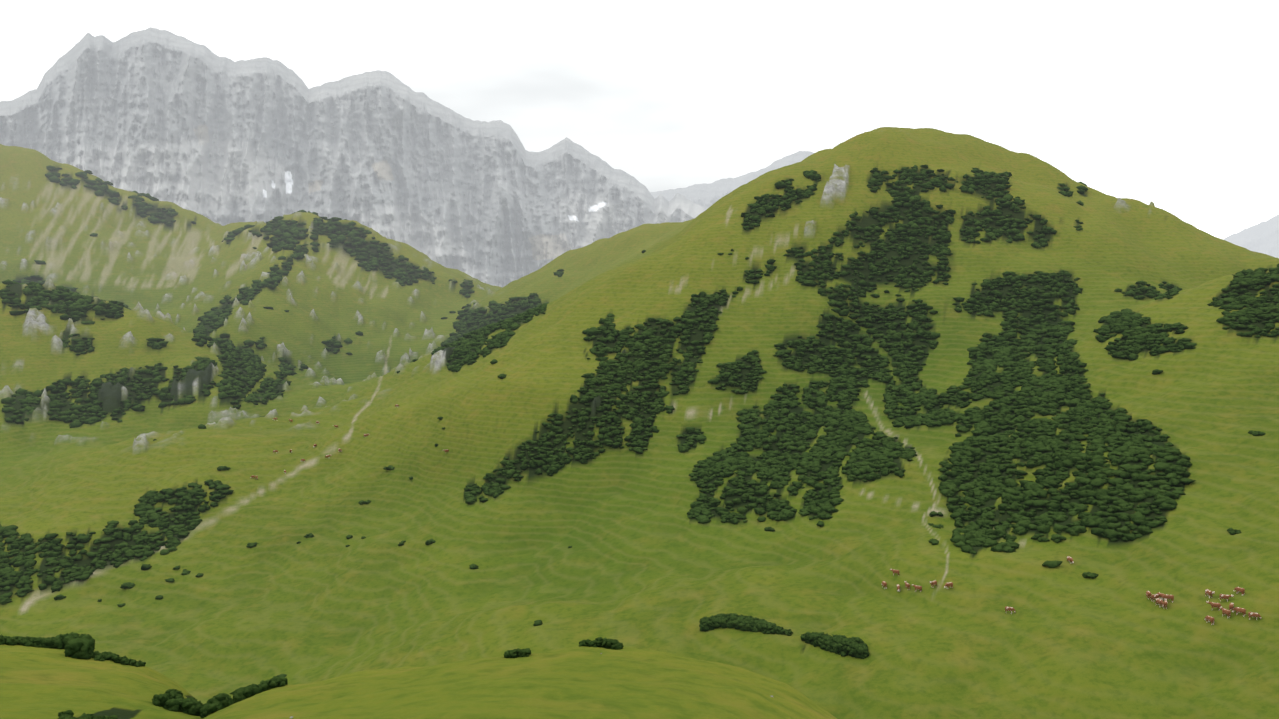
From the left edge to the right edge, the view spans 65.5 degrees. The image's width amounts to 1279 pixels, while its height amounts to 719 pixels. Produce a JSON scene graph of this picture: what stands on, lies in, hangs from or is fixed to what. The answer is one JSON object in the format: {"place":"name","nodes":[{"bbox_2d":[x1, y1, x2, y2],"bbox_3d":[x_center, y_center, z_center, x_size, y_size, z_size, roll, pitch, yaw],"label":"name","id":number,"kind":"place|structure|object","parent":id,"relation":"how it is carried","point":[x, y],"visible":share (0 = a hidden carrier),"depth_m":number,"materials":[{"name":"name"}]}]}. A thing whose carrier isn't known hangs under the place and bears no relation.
{"place":"outdoors","nodes":[
{"label":"outdoors","id":0,"kind":"place"},
{"bbox_2d":[0,27,705,286],"bbox_3d":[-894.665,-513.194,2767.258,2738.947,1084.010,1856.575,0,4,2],"label":"rocky mountain","id":1,"kind":"structure","parent":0,"point":[180,121],"depth_m":3112.96,"materials":[{"name":"stone"}]},
{"bbox_2d":[0,127,1278,718],"bbox_3d":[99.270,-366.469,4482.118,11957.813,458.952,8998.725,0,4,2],"label":"grassy hillside","id":2,"kind":"structure","parent":0,"point":[380,623],"depth_m":389.12,"materials":[{"name":"green plant"}]},
{"bbox_2d":[0,613,869,718],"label":"shrubs","id":3,"kind":"object","parent":2,"relation":"on","point":[75,645],"visible":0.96,"depth_m":101.61,"materials":[{"name":"green plant"}]},
{"bbox_2d":[0,165,1252,440],"bbox_3d":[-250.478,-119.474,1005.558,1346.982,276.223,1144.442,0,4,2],"label":"shrubs","id":4,"kind":"object","parent":2,"relation":"on","point":[466,343],"visible":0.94,"depth_m":641.40,"materials":[{"name":"green plant"}]},
{"bbox_2d":[0,264,1278,676],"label":"shrubs","id":5,"kind":"object","parent":2,"relation":"on","point":[1124,440],"visible":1,"depth_m":398.46,"materials":[{"name":"green plant"}]},
{"bbox_2d":[120,369,1265,588],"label":"shrubs","id":6,"kind":"object","parent":2,"relation":"on","point":[820,523],"visible":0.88,"depth_m":336.41,"materials":[{"name":"green plant"}]},
{"bbox_2d":[904,581,909,589],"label":"cow","id":7,"kind":"object","parent":2,"relation":"on","point":[907,585],"visible":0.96,"depth_m":262.09},
{"bbox_2d":[911,584,921,591],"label":"cow","id":8,"kind":"object","parent":2,"relation":"on","point":[917,587],"visible":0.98,"depth_m":259.27},
{"bbox_2d":[930,580,936,587],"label":"cow","id":9,"kind":"object","parent":2,"relation":"on","point":[934,582],"visible":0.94,"depth_m":257.97},
{"bbox_2d":[944,582,952,588],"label":"cow","id":10,"kind":"object","parent":2,"relation":"on","point":[947,585],"visible":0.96,"depth_m":254.50},
{"bbox_2d":[1005,606,1015,613],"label":"cow","id":11,"kind":"object","parent":2,"relation":"on","point":[1007,608],"visible":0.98,"depth_m":238.74},
{"bbox_2d":[1067,556,1073,563],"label":"cow","id":12,"kind":"object","parent":2,"relation":"on","point":[1069,558],"visible":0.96,"depth_m":257.44},
{"bbox_2d":[1146,591,1150,599],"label":"cow","id":13,"kind":"object","parent":2,"relation":"on","point":[1148,593],"visible":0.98,"depth_m":229.11},
{"bbox_2d":[1151,594,1158,601],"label":"cow","id":14,"kind":"object","parent":2,"relation":"on","point":[1154,596],"visible":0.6,"depth_m":227.91},
{"bbox_2d":[1156,598,1163,606],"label":"cow","id":15,"kind":"object","parent":2,"relation":"on","point":[1159,601],"visible":0.85,"depth_m":225.24},
{"bbox_2d":[1161,594,1173,602],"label":"cow","id":16,"kind":"object","parent":2,"relation":"on","point":[1170,597],"visible":0.9,"depth_m":226.19},
{"bbox_2d":[1204,616,1214,624],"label":"cow","id":17,"kind":"object","parent":2,"relation":"on","point":[1209,618],"visible":0.96,"depth_m":214.11},
{"bbox_2d":[1205,589,1214,597],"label":"cow","id":18,"kind":"object","parent":2,"relation":"on","point":[1208,592],"visible":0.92,"depth_m":222.37},
{"bbox_2d":[1206,601,1220,609],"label":"cow","id":19,"kind":"object","parent":2,"relation":"on","point":[1217,605],"visible":0.85,"depth_m":217.43},
{"bbox_2d":[1219,607,1230,617],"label":"cow","id":20,"kind":"object","parent":2,"relation":"on","point":[1226,611],"visible":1,"depth_m":214.16},
{"bbox_2d":[1219,594,1233,601],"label":"cow","id":21,"kind":"object","parent":2,"relation":"on","point":[1222,596],"visible":0.94,"depth_m":218.33},
{"bbox_2d":[1229,603,1233,610],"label":"cow","id":22,"kind":"object","parent":2,"relation":"on","point":[1231,605],"visible":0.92,"depth_m":214.46},
{"bbox_2d":[1232,607,1245,616],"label":"cow","id":23,"kind":"object","parent":2,"relation":"on","point":[1241,610],"visible":0.94,"depth_m":212.62},
{"bbox_2d":[1233,587,1244,595],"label":"cow","id":24,"kind":"object","parent":2,"relation":"on","point":[1239,589],"visible":0.96,"depth_m":218.33},
{"bbox_2d":[1248,612,1261,619],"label":"cow","id":25,"kind":"object","parent":2,"relation":"on","point":[1252,614],"visible":0.96,"depth_m":210.21},
{"bbox_2d":[0,0,1278,238],"label":"sky","id":26,"kind":"structure","parent":0,"point":[1173,105],"materials":[{"name":"white"}]},
{"bbox_2d":[650,151,813,209],"bbox_3d":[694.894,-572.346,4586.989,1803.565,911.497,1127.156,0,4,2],"label":"mountain","id":27,"kind":"structure","parent":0,"point":[706,196],"depth_m":5035.31,"materials":[{"name":"stone"}]},
{"bbox_2d":[1223,214,1278,257],"bbox_3d":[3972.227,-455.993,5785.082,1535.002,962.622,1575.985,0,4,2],"label":"mountain","id":28,"kind":"structure","parent":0,"point":[1262,237],"depth_m":6153.40,"materials":[{"name":"stone"}]}
]}

